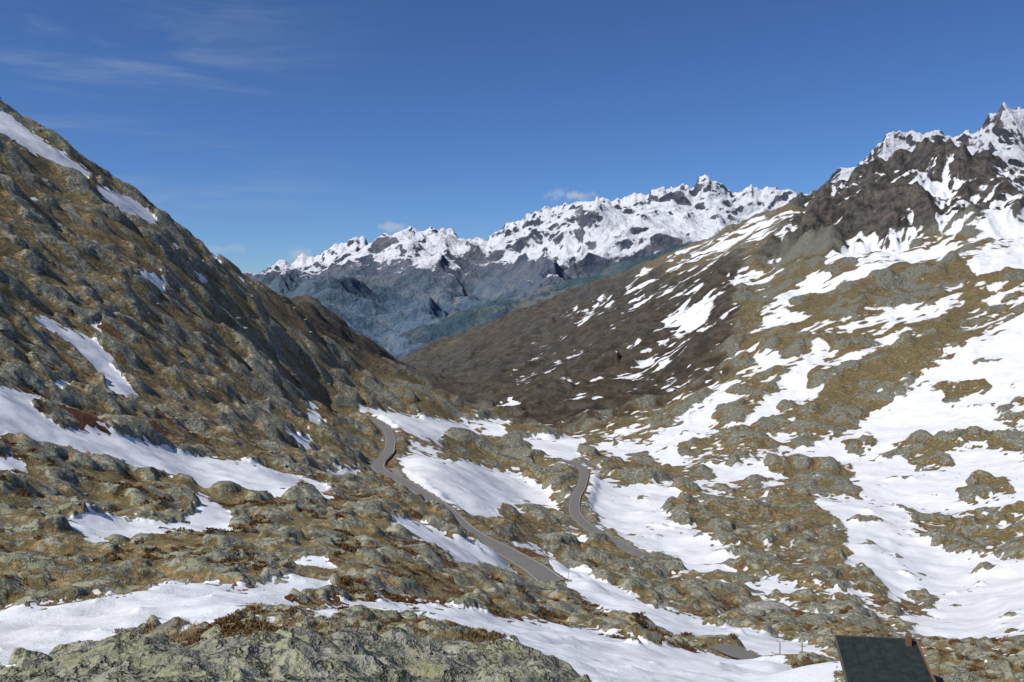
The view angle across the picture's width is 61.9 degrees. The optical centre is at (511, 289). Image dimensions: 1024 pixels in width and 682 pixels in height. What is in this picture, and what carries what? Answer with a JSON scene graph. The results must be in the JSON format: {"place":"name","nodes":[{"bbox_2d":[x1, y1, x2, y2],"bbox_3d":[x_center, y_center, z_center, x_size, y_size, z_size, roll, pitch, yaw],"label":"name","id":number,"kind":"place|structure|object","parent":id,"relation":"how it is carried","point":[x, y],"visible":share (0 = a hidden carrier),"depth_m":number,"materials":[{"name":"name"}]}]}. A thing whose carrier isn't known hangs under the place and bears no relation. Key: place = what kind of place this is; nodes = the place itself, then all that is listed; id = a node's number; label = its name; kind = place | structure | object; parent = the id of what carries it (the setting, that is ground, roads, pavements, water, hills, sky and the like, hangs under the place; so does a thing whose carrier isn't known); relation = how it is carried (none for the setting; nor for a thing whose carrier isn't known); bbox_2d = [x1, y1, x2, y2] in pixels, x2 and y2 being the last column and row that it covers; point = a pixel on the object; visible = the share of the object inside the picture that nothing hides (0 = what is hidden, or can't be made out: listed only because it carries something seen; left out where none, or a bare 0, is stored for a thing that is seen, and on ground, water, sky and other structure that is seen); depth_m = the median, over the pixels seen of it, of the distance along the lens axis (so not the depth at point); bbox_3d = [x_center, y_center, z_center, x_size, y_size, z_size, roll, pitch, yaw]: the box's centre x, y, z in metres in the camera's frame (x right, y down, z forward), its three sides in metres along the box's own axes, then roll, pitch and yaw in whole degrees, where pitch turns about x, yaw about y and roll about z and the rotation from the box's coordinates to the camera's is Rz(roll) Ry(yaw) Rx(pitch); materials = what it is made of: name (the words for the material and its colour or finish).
{"place":"outdoors","nodes":[
{"label":"outdoors","id":0,"kind":"place"},
{"bbox_2d":[369,417,564,580],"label":"mountain road","id":1,"kind":"structure","parent":0,"point":[535,570],"depth_m":249.20,"materials":[{"name":"grey asphalt"}]},
{"bbox_2d":[276,239,706,343],"bbox_3d":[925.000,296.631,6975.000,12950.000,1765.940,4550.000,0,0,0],"label":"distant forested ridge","id":2,"kind":"structure","parent":0,"point":[456,322],"depth_m":7711.68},
{"bbox_2d":[0,99,1023,681],"bbox_3d":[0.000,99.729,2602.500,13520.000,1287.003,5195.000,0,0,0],"label":"mountain terrain","id":3,"kind":"structure","parent":0,"point":[862,259],"depth_m":394.06,"materials":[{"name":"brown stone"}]},
{"bbox_2d":[384,449,395,471],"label":"retaining wall","id":4,"kind":"structure","parent":3,"relation":"on","point":[389,457],"depth_m":424.84,"materials":[{"name":"stone"}]},
{"bbox_2d":[0,335,1023,681],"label":"alpine shrubs","id":5,"kind":"object","parent":3,"relation":"on","point":[230,619],"visible":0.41,"depth_m":78.71,"materials":[{"name":"brown plant"}]},
{"bbox_2d":[0,97,1023,681],"bbox_3d":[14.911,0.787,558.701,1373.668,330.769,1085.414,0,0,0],"label":"boulders","id":6,"kind":"object","parent":3,"relation":"on","point":[410,517],"visible":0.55,"depth_m":171.03,"materials":[{"name":"grey stone"}]},
{"bbox_2d":[710,644,773,658],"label":"service track","id":7,"kind":"structure","parent":3,"relation":"on","point":[734,651],"depth_m":83.64,"materials":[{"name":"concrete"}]},
{"bbox_2d":[741,608,765,616],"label":"boulder","id":8,"kind":"object","parent":3,"relation":"on","point":[752,612],"visible":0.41,"depth_m":168.89,"materials":[{"name":"grey stone"}]},
{"bbox_2d":[745,600,796,611],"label":"boulder","id":9,"kind":"object","parent":3,"relation":"on","point":[766,605],"visible":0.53,"depth_m":204.10,"materials":[{"name":"grey stone"}]},
{"bbox_2d":[834,633,935,681],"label":"stone hut","id":10,"kind":"object","parent":3,"relation":"on","point":[876,659],"visible":1,"depth_m":40.94,"materials":[{"name":"stone"}]},
{"bbox_2d":[0,0,1023,273],"label":"sky","id":11,"kind":"structure","parent":0,"point":[271,131],"materials":[{"name":"blue"}]},
{"bbox_2d":[397,269,629,360],"bbox_3d":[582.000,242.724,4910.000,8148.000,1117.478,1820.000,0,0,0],"label":"distant valley hills","id":12,"kind":"structure","parent":0,"point":[400,359],"depth_m":5379.74,"materials":[{"name":"plant"}]},
{"bbox_2d":[244,175,811,358],"bbox_3d":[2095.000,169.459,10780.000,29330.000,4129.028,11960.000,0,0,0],"label":"snowy mountain range","id":13,"kind":"structure","parent":0,"point":[384,290],"depth_m":11894.93,"materials":[{"name":"white snow"}]},
{"bbox_2d":[555,459,646,556],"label":"mountain road","id":14,"kind":"structure","parent":0,"point":[580,519],"depth_m":433.43,"materials":[{"name":"grey asphalt"}]},
{"bbox_2d":[828,102,1023,182],"bbox_3d":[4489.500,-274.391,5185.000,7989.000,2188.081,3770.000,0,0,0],"label":"snowy mountain peaks","id":15,"kind":"object","parent":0,"point":[1000,132],"visible":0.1,"depth_m":5909.41,"materials":[{"name":"white snow"}]}
]}

